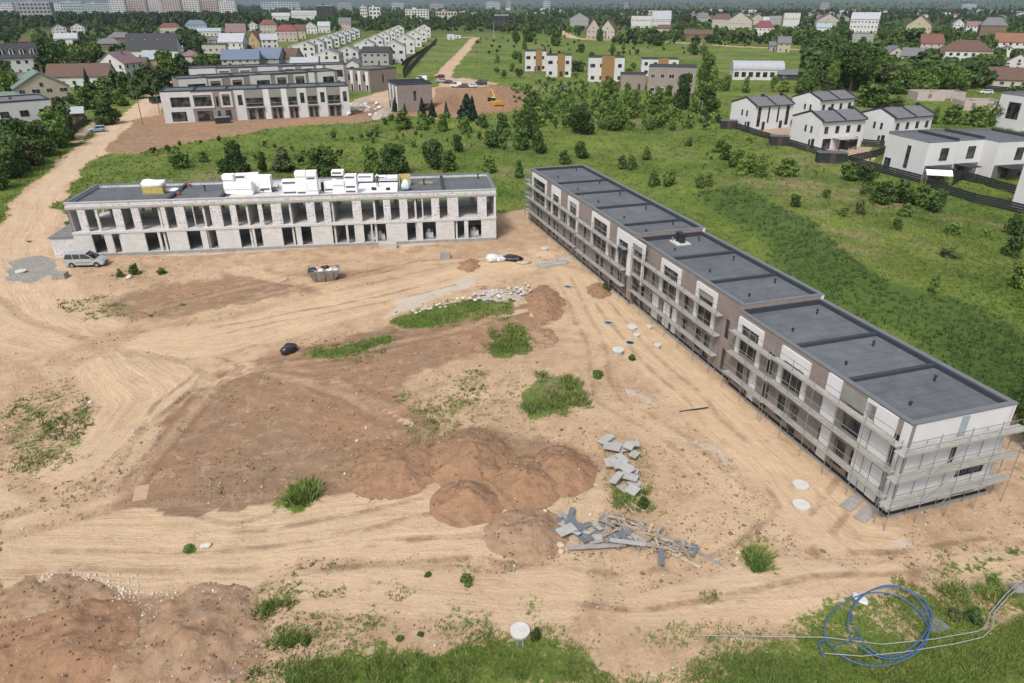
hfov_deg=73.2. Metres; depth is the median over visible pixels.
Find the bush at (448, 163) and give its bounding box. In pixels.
[440,150,456,171]
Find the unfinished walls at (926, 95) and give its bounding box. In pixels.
[907,89,966,100]
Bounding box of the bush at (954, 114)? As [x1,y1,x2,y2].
[942,103,963,123]
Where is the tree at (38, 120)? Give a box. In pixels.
[32,119,44,125]
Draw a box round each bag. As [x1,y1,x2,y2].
[308,267,316,271]
[401,179,409,189]
[486,254,499,261]
[497,255,505,261]
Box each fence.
[73,116,87,131]
[402,41,435,64]
[403,56,409,72]
[404,54,419,76]
[412,38,436,66]
[700,111,821,153]
[822,148,921,182]
[848,147,885,159]
[862,139,884,146]
[926,177,1023,213]
[950,169,1016,193]
[952,172,963,185]
[985,85,1008,91]
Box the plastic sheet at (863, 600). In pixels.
[852,591,868,604]
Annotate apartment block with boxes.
[0,3,16,11]
[17,0,55,17]
[53,3,60,10]
[59,1,83,13]
[82,2,110,12]
[108,0,127,13]
[126,0,148,12]
[147,0,162,12]
[161,0,182,11]
[181,0,201,11]
[200,0,218,11]
[218,0,237,12]
[260,2,300,10]
[316,4,335,20]
[337,2,352,9]
[360,5,367,17]
[369,5,380,18]
[392,3,403,9]
[405,8,428,21]
[430,3,443,10]
[436,10,456,19]
[486,1,499,9]
[494,13,508,30]
[506,1,510,9]
[543,0,549,10]
[819,2,829,9]
[960,4,976,8]
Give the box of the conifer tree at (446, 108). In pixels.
[444,101,448,114]
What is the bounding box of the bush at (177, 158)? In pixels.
[166,146,189,168]
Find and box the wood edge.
[237,4,260,9]
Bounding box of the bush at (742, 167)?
[734,158,748,175]
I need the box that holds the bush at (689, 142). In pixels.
[684,138,692,145]
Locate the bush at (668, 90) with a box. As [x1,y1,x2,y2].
[664,85,672,100]
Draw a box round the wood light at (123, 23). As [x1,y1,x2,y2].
[0,13,259,29]
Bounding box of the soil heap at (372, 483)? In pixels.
[349,436,434,500]
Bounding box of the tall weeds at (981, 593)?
[941,579,1015,608]
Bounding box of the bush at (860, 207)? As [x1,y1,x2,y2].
[855,199,866,215]
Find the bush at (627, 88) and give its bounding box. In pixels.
[622,82,631,97]
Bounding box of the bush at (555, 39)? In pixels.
[551,28,560,45]
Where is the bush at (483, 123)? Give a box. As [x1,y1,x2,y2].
[478,113,489,128]
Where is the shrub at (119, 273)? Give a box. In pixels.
[115,269,123,276]
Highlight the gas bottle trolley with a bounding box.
[320,181,323,190]
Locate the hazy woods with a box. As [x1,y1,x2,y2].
[600,0,1023,15]
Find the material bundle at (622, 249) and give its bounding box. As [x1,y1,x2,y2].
[617,245,627,253]
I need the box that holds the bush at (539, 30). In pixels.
[536,24,541,33]
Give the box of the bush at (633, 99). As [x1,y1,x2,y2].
[625,89,640,109]
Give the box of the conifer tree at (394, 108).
[391,97,397,111]
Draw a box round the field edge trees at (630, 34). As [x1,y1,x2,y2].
[611,25,852,44]
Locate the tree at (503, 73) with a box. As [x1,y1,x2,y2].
[501,70,506,77]
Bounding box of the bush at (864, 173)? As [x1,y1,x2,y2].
[855,164,875,181]
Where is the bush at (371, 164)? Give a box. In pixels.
[361,144,381,175]
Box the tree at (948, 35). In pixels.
[941,31,954,40]
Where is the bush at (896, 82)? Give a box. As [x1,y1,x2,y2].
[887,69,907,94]
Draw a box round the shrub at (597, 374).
[592,369,603,378]
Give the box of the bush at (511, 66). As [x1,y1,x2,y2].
[509,62,514,71]
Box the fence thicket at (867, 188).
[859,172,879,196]
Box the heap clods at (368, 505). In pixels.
[0,85,613,682]
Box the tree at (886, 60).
[878,55,896,67]
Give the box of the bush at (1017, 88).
[1007,85,1023,90]
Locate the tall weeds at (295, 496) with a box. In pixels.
[281,472,325,506]
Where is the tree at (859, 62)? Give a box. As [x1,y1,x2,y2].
[834,43,879,91]
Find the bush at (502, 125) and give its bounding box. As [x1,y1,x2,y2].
[496,112,510,135]
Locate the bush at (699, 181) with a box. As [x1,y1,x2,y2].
[695,174,704,188]
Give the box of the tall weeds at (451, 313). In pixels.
[401,299,509,327]
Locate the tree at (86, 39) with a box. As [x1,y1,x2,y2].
[82,37,91,44]
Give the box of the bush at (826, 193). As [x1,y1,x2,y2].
[821,189,831,197]
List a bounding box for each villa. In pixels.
[525,50,546,70]
[546,53,571,76]
[587,55,624,81]
[620,72,645,89]
[640,57,678,75]
[647,64,696,95]
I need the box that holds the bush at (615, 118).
[598,98,625,130]
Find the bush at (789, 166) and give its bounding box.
[773,157,800,176]
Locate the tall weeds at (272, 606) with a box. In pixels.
[258,591,297,617]
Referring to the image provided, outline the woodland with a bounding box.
[241,3,619,18]
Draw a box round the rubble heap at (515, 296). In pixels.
[477,287,528,301]
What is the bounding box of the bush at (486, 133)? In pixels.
[484,124,498,139]
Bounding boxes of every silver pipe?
[701,578,1022,644]
[825,583,1023,656]
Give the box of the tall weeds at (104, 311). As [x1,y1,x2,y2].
[83,302,121,318]
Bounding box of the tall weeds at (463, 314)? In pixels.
[410,302,510,326]
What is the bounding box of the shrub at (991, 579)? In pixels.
[986,574,1002,587]
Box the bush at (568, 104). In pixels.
[560,93,575,118]
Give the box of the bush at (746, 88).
[742,75,750,92]
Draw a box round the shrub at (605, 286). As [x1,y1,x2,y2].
[602,282,610,290]
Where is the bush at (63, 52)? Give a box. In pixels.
[58,48,66,55]
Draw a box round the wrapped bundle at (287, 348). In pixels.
[280,343,297,354]
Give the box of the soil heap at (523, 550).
[483,508,568,563]
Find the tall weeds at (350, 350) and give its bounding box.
[317,340,388,360]
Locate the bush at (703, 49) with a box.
[698,43,707,54]
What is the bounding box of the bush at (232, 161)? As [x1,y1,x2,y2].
[216,139,252,173]
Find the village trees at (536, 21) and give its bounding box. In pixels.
[264,6,561,29]
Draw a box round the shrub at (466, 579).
[459,572,472,587]
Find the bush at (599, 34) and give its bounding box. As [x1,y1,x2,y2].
[596,28,603,40]
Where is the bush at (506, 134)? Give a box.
[500,128,513,140]
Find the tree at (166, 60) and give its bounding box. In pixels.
[153,49,177,79]
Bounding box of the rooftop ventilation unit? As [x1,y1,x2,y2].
[669,231,690,245]
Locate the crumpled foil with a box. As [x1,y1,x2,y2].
[166,188,181,191]
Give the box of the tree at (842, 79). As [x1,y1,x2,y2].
[837,74,848,88]
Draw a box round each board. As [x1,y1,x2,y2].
[132,484,148,501]
[839,494,863,511]
[853,504,876,522]
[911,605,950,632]
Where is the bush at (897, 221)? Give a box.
[888,217,902,229]
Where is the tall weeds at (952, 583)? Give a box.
[931,578,1019,609]
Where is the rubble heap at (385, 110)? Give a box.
[372,107,392,119]
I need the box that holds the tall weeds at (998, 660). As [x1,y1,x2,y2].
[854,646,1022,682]
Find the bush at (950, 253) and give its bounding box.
[939,247,962,259]
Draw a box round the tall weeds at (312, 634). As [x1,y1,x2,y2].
[270,625,322,651]
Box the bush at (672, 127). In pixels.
[668,120,676,130]
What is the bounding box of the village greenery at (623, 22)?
[605,4,1023,26]
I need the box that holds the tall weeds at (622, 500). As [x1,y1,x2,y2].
[606,487,640,512]
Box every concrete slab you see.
[535,260,552,267]
[539,262,565,267]
[557,257,567,263]
[597,433,614,444]
[603,442,621,450]
[604,458,615,466]
[609,472,623,483]
[610,459,622,468]
[615,453,629,462]
[616,442,628,452]
[616,484,626,492]
[618,462,635,473]
[621,471,638,481]
[623,442,634,450]
[624,483,640,495]
[625,441,639,446]
[626,480,645,488]
[629,450,639,458]
[632,468,639,474]
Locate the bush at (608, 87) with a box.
[601,77,616,100]
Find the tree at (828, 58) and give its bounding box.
[816,50,836,64]
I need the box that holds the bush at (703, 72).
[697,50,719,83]
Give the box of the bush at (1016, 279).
[1008,262,1023,289]
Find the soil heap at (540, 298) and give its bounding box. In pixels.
[524,285,565,324]
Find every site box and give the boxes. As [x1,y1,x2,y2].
[51,271,68,279]
[440,252,450,258]
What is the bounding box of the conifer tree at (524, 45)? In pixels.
[521,33,527,49]
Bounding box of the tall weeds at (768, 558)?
[742,542,780,571]
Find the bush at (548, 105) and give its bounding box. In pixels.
[540,96,555,116]
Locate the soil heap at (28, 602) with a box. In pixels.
[0,573,117,623]
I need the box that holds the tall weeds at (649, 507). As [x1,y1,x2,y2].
[636,487,654,510]
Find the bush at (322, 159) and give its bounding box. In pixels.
[304,144,340,176]
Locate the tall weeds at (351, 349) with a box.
[307,340,386,360]
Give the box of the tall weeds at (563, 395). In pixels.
[526,372,590,415]
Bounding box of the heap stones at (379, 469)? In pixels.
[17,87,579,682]
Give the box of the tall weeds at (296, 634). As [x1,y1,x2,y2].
[261,625,320,650]
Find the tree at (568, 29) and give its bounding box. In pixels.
[565,25,571,33]
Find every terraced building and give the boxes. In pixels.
[159,82,350,122]
[171,68,337,86]
[188,62,347,83]
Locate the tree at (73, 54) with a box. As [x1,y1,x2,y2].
[67,52,78,58]
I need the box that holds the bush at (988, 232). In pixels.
[980,228,992,236]
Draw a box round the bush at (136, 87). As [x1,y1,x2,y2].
[126,77,141,98]
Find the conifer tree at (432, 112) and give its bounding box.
[427,100,436,117]
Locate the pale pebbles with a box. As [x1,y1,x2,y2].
[0,255,1022,682]
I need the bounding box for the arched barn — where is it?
[730,60,784,79]
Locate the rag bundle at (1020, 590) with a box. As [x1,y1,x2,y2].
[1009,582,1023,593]
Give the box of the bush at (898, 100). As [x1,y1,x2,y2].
[890,95,906,105]
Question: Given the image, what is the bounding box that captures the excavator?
[487,89,502,106]
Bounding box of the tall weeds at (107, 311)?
[87,302,126,318]
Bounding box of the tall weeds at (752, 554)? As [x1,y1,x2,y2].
[740,539,783,574]
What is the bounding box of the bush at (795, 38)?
[792,30,801,44]
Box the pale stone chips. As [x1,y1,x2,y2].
[41,573,138,599]
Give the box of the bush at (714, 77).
[705,66,719,88]
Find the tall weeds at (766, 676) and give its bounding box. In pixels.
[684,650,807,682]
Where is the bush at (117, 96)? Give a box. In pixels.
[109,88,128,105]
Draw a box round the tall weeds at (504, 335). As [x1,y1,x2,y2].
[486,323,533,351]
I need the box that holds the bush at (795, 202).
[789,194,801,206]
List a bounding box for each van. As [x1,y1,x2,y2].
[149,96,160,103]
[415,75,428,79]
[450,81,460,87]
[475,79,486,84]
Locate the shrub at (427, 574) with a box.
[424,571,430,577]
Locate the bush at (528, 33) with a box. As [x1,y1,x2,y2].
[522,27,533,41]
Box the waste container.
[214,116,230,122]
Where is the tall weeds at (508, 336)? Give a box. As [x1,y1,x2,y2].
[490,323,530,350]
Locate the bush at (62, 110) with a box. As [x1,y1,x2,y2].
[43,103,77,139]
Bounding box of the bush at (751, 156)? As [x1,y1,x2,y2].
[745,151,756,172]
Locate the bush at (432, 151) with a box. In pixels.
[421,138,443,169]
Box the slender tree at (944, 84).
[942,78,947,89]
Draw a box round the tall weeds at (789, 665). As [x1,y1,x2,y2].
[687,649,805,682]
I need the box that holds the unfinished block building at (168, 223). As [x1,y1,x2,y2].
[48,172,496,257]
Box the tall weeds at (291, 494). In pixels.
[276,473,323,505]
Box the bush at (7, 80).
[0,69,17,91]
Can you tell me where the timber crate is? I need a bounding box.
[399,174,410,185]
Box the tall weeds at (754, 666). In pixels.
[690,646,808,681]
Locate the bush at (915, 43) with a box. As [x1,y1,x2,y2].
[909,38,920,47]
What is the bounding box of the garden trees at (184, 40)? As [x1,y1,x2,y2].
[0,19,252,63]
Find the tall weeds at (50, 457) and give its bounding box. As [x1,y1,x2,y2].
[21,449,89,470]
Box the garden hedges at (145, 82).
[0,24,224,95]
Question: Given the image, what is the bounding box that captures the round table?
[510,622,529,647]
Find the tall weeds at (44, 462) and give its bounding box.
[19,451,71,466]
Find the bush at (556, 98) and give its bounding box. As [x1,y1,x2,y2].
[550,87,561,109]
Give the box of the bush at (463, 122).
[457,116,472,132]
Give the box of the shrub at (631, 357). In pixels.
[628,354,635,360]
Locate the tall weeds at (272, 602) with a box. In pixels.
[253,592,297,613]
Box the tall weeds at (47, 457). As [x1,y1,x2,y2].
[11,451,93,471]
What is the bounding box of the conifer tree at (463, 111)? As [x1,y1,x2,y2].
[456,93,478,118]
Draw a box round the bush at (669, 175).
[663,168,677,185]
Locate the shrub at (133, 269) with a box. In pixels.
[127,263,141,274]
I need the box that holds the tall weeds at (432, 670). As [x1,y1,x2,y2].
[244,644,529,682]
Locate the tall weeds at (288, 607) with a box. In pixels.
[248,596,296,619]
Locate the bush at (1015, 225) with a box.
[1003,212,1023,236]
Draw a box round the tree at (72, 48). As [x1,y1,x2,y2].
[67,44,81,55]
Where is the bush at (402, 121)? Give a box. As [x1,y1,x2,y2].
[394,109,412,129]
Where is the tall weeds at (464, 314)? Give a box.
[397,300,513,329]
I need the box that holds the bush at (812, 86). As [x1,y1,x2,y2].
[795,72,816,90]
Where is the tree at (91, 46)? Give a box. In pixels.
[81,43,99,52]
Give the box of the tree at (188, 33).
[184,31,191,36]
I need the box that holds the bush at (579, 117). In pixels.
[567,104,594,134]
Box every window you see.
[0,112,9,117]
[20,110,29,116]
[31,89,40,93]
[46,88,52,92]
[59,87,68,91]
[170,97,190,107]
[171,112,187,121]
[188,83,205,85]
[194,97,211,105]
[197,111,213,120]
[222,96,229,104]
[225,110,232,119]
[237,95,242,104]
[246,98,263,105]
[249,109,255,118]
[257,80,269,83]
[258,109,264,118]
[270,97,281,104]
[272,108,276,117]
[278,79,285,83]
[278,108,282,117]
[288,96,296,104]
[290,108,293,117]
[296,78,303,82]
[300,93,304,102]
[308,96,316,103]
[309,107,313,116]
[314,107,318,116]
[320,92,324,101]
[323,76,333,81]
[328,95,339,102]
[329,106,334,115]
[336,106,340,115]
[337,70,342,76]
[342,91,346,100]
[424,103,429,110]
[534,178,544,206]
[554,194,558,216]
[570,206,575,229]
[594,218,606,252]
[600,258,603,275]
[617,271,621,288]
[619,240,627,267]
[623,276,626,295]
[631,281,636,300]
[634,250,641,276]
[640,286,644,305]
[663,266,677,300]
[682,319,686,338]
[685,295,689,308]
[694,328,700,348]
[698,295,712,325]
[702,334,709,358]
[720,348,726,369]
[724,319,730,340]
[736,362,744,384]
[740,326,758,361]
[756,107,761,126]
[760,383,768,407]
[766,352,774,374]
[776,395,786,420]
[782,361,803,394]
[784,106,789,124]
[787,405,798,432]
[821,139,830,148]
[831,439,846,467]
[841,403,863,438]
[846,450,853,476]
[848,137,857,146]
[883,157,890,165]
[887,433,899,463]
[903,145,911,167]
[938,148,949,160]
[965,146,976,158]
[1000,168,1008,177]
[1005,102,1021,119]
[1014,147,1023,159]
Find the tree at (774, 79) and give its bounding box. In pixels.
[770,75,778,89]
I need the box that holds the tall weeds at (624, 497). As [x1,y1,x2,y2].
[609,485,639,510]
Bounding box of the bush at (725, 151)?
[720,142,732,159]
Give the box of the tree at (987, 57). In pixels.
[974,53,998,62]
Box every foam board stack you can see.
[221,173,235,193]
[233,180,254,194]
[235,172,258,180]
[246,174,272,191]
[281,178,296,194]
[294,170,319,194]
[324,181,332,191]
[331,169,357,193]
[358,174,373,181]
[375,174,397,180]
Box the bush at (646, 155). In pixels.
[641,146,651,159]
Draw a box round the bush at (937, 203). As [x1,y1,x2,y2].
[925,188,949,211]
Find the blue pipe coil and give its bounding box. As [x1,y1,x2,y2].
[818,585,931,666]
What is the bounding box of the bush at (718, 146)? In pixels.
[714,139,724,152]
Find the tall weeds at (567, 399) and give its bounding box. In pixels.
[520,369,593,416]
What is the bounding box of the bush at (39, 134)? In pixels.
[19,120,54,155]
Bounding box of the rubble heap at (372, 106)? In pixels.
[364,104,375,111]
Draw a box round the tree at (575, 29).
[572,25,580,34]
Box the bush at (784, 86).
[777,79,790,91]
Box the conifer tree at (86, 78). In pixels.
[83,68,89,83]
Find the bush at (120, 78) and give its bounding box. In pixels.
[115,71,130,93]
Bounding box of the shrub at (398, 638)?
[395,635,402,641]
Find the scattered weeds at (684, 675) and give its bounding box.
[0,241,1023,682]
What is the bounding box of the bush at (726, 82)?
[721,74,731,90]
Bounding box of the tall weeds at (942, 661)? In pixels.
[851,645,1016,682]
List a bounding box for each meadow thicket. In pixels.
[148,130,373,169]
[370,111,521,148]
[511,75,722,128]
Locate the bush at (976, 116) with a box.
[963,105,989,127]
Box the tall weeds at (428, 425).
[406,403,458,444]
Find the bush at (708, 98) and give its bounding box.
[692,84,720,112]
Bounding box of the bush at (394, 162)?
[379,142,409,174]
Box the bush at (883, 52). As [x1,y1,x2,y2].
[877,49,889,60]
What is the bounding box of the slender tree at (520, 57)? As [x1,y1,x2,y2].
[518,51,521,62]
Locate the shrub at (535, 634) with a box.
[530,626,541,641]
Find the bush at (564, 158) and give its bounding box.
[558,149,571,163]
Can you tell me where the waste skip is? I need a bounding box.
[307,265,339,281]
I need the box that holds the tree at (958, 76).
[944,65,970,90]
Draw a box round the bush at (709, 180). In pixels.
[703,172,713,186]
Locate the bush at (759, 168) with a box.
[753,156,768,177]
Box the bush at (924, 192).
[908,184,933,206]
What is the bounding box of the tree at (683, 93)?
[672,72,692,109]
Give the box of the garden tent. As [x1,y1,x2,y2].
[921,169,952,184]
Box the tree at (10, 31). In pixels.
[6,29,16,34]
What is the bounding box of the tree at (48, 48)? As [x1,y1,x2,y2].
[29,34,61,60]
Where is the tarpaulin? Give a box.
[503,254,523,261]
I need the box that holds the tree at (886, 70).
[881,63,908,86]
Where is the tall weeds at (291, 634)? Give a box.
[275,627,310,653]
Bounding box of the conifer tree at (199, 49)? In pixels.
[197,39,203,54]
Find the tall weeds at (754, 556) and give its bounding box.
[739,544,778,568]
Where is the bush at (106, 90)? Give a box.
[98,84,114,103]
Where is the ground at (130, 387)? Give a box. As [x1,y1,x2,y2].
[0,1,1023,682]
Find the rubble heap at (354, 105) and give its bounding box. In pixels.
[350,99,369,110]
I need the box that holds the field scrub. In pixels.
[475,34,757,53]
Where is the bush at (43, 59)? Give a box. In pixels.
[33,55,49,66]
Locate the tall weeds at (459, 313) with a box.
[410,299,519,326]
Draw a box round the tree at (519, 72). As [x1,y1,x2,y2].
[515,68,523,76]
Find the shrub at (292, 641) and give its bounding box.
[286,637,296,648]
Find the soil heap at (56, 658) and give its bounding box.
[0,598,141,682]
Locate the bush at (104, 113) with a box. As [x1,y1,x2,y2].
[93,98,122,125]
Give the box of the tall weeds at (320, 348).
[306,339,388,363]
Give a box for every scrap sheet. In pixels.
[555,523,577,536]
[556,517,588,542]
[557,510,566,519]
[557,521,580,535]
[561,515,580,531]
[565,507,574,524]
[567,515,594,540]
[574,534,605,539]
[582,520,592,527]
[589,539,603,543]
[591,522,605,533]
[592,523,603,530]
[598,518,645,525]
[600,521,613,532]
[602,527,634,542]
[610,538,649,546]
[614,529,635,546]
[615,538,634,550]
[631,535,641,549]
[658,548,663,564]
[688,542,698,556]
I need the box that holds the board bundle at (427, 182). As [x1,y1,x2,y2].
[418,181,433,183]
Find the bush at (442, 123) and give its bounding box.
[437,113,447,131]
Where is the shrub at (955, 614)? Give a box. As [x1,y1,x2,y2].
[946,607,962,622]
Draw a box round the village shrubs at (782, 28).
[601,10,1023,36]
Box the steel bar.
[679,407,708,411]
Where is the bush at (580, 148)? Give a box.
[574,140,588,158]
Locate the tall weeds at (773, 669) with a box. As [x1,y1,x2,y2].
[682,648,810,682]
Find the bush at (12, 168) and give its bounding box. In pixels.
[0,145,22,177]
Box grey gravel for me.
[2,258,57,283]
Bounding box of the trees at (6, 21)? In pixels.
[0,10,262,27]
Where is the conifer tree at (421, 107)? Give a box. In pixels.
[418,97,426,116]
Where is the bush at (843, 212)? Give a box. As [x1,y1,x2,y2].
[838,207,850,216]
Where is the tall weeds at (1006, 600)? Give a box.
[931,578,1018,609]
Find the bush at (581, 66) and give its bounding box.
[578,60,583,71]
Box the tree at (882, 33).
[878,30,889,38]
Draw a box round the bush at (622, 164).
[617,154,626,168]
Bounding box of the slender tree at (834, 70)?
[827,59,841,85]
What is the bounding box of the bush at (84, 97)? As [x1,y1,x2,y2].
[73,86,96,108]
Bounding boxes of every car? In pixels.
[63,250,109,267]
[88,125,106,132]
[435,74,444,77]
[457,83,467,87]
[468,83,477,87]
[979,89,993,93]
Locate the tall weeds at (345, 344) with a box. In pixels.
[308,340,374,359]
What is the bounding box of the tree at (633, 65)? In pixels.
[630,62,636,69]
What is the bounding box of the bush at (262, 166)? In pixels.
[257,150,266,171]
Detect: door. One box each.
[777,137,782,145]
[829,154,835,163]
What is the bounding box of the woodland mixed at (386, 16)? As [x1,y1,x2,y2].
[245,5,640,23]
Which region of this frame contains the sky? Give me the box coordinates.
[0,0,1014,4]
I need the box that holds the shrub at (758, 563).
[750,555,765,572]
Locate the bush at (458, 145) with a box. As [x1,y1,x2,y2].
[453,134,462,151]
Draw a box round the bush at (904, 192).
[891,179,917,202]
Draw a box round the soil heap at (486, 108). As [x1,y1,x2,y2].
[459,84,525,114]
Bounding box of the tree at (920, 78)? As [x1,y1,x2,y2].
[907,68,933,89]
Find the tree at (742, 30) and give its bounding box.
[738,28,746,33]
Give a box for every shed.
[68,106,85,122]
[720,119,737,128]
[769,134,789,145]
[815,150,848,163]
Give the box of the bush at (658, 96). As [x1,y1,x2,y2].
[648,85,664,105]
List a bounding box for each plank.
[567,543,625,549]
[601,528,618,536]
[608,515,624,519]
[631,522,656,531]
[633,527,658,537]
[636,533,670,543]
[637,535,701,568]
[645,544,667,549]
[655,533,686,550]
[657,540,679,548]
[665,527,677,551]
[680,542,690,558]
[682,541,728,570]
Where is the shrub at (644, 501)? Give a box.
[637,496,648,508]
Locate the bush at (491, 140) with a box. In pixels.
[484,128,499,147]
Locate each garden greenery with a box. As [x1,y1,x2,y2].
[0,25,259,94]
[795,14,1023,86]
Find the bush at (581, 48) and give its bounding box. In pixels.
[577,43,584,52]
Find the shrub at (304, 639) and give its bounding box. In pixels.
[300,634,310,646]
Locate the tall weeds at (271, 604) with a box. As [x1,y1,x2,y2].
[248,597,299,621]
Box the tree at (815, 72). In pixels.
[802,67,819,85]
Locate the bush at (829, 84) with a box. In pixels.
[820,77,835,90]
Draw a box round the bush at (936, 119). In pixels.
[931,106,942,124]
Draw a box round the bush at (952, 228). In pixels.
[944,222,963,235]
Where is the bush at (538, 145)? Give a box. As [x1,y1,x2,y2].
[531,129,546,153]
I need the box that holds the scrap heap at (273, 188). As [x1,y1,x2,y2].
[259,185,280,191]
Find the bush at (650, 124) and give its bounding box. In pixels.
[645,120,656,129]
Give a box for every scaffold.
[524,177,577,256]
[525,172,530,208]
[573,212,626,297]
[627,247,722,372]
[721,316,776,419]
[759,345,903,517]
[873,419,1023,530]
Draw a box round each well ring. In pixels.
[14,269,26,273]
[564,285,571,288]
[604,320,612,324]
[612,347,623,355]
[625,340,634,344]
[627,324,636,330]
[654,343,660,348]
[792,499,809,510]
[793,480,808,489]
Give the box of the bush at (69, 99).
[64,92,74,103]
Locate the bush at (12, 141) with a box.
[0,133,31,171]
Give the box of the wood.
[0,8,261,24]
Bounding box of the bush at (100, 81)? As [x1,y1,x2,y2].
[94,76,114,96]
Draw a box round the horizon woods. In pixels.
[422,0,1023,6]
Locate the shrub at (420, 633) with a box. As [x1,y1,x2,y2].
[417,631,423,637]
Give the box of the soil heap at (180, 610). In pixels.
[106,582,264,682]
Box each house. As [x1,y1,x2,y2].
[0,43,38,71]
[0,91,23,95]
[0,94,50,123]
[10,67,70,103]
[15,70,25,77]
[18,37,31,42]
[45,61,115,86]
[51,23,66,33]
[53,32,79,44]
[70,23,86,32]
[96,37,122,49]
[97,49,142,77]
[106,31,126,43]
[125,32,181,57]
[137,55,148,65]
[141,48,161,68]
[159,22,180,32]
[182,48,196,62]
[185,19,207,29]
[197,27,221,35]
[201,43,227,53]
[208,36,217,42]
[217,32,248,48]
[220,47,260,64]
[225,23,246,35]
[248,21,257,30]
[248,30,261,47]
[257,45,284,63]
[259,19,277,32]
[259,32,277,46]
[272,12,290,20]
[275,23,298,41]
[283,46,303,62]
[288,41,318,56]
[290,57,319,62]
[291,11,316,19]
[294,24,306,38]
[304,38,326,51]
[306,21,317,33]
[314,48,343,61]
[315,36,334,48]
[317,22,330,32]
[325,34,341,46]
[332,32,346,43]
[338,18,351,29]
[339,30,352,41]
[339,45,361,62]
[345,57,361,67]
[346,29,356,38]
[346,65,396,92]
[349,27,360,37]
[353,39,375,48]
[361,45,392,64]
[364,35,384,45]
[376,32,390,43]
[383,29,395,40]
[383,40,406,62]
[387,77,432,112]
[390,27,400,37]
[392,25,404,35]
[395,34,415,53]
[406,30,421,46]
[411,27,426,41]
[417,24,430,37]
[447,33,454,39]
[455,34,460,38]
[570,12,588,26]
[586,18,598,38]
[602,19,618,38]
[631,15,651,27]
[651,11,671,26]
[657,24,670,31]
[683,29,712,38]
[697,12,707,21]
[711,13,731,27]
[727,11,752,29]
[730,93,794,129]
[752,14,762,24]
[753,21,774,35]
[762,16,769,20]
[767,40,776,50]
[769,15,781,25]
[775,35,791,51]
[778,69,798,80]
[782,12,800,27]
[789,106,867,150]
[791,87,856,118]
[814,13,838,25]
[815,22,831,31]
[849,11,881,33]
[850,33,874,41]
[861,102,935,144]
[881,130,959,179]
[884,44,901,57]
[901,46,927,58]
[906,14,933,33]
[919,32,943,48]
[923,128,985,175]
[937,38,993,60]
[952,19,964,28]
[956,128,1023,177]
[964,20,981,31]
[976,16,1007,36]
[982,65,1023,87]
[992,32,1023,49]
[992,91,1023,131]
[1002,44,1013,56]
[1006,51,1023,67]
[1011,166,1023,211]
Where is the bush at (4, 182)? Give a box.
[0,164,9,188]
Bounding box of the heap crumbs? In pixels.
[0,87,608,680]
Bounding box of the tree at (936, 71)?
[929,67,947,86]
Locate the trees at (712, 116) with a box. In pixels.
[511,77,720,127]
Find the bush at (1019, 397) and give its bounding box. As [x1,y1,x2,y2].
[1015,393,1023,412]
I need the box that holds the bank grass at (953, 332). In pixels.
[692,185,1023,418]
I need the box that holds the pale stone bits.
[112,586,217,620]
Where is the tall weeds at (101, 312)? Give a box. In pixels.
[85,302,120,318]
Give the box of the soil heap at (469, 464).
[430,427,515,484]
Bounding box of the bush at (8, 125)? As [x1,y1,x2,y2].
[0,116,22,136]
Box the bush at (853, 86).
[844,75,857,89]
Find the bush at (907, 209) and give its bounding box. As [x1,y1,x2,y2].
[896,202,915,216]
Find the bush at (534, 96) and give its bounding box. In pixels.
[528,90,538,105]
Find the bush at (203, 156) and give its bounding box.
[197,150,208,161]
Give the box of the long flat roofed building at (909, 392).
[530,164,1018,517]
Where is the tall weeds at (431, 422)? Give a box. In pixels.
[407,403,459,445]
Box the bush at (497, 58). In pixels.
[494,54,499,62]
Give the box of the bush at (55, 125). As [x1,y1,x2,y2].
[37,108,69,147]
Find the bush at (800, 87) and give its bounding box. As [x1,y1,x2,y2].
[794,75,806,93]
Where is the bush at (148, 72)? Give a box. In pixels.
[137,69,153,78]
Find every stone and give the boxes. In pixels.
[200,542,210,548]
[556,542,564,547]
[558,548,563,554]
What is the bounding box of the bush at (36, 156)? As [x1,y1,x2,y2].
[16,136,46,165]
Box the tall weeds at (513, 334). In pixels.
[490,322,532,348]
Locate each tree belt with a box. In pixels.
[275,15,521,31]
[471,14,802,31]
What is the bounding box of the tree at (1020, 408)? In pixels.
[1016,390,1023,447]
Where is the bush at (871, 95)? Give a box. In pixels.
[854,81,893,106]
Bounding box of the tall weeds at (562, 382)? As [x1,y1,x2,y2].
[523,371,592,414]
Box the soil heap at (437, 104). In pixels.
[433,93,460,119]
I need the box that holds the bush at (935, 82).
[928,75,940,89]
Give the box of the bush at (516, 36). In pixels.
[512,28,520,41]
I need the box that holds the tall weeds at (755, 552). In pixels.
[742,542,770,564]
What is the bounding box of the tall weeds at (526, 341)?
[486,322,529,352]
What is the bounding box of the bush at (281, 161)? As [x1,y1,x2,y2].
[270,146,295,172]
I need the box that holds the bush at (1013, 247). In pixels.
[999,236,1023,258]
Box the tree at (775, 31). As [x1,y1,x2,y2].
[771,29,779,34]
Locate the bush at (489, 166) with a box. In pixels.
[481,154,496,172]
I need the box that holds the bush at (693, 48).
[687,40,698,54]

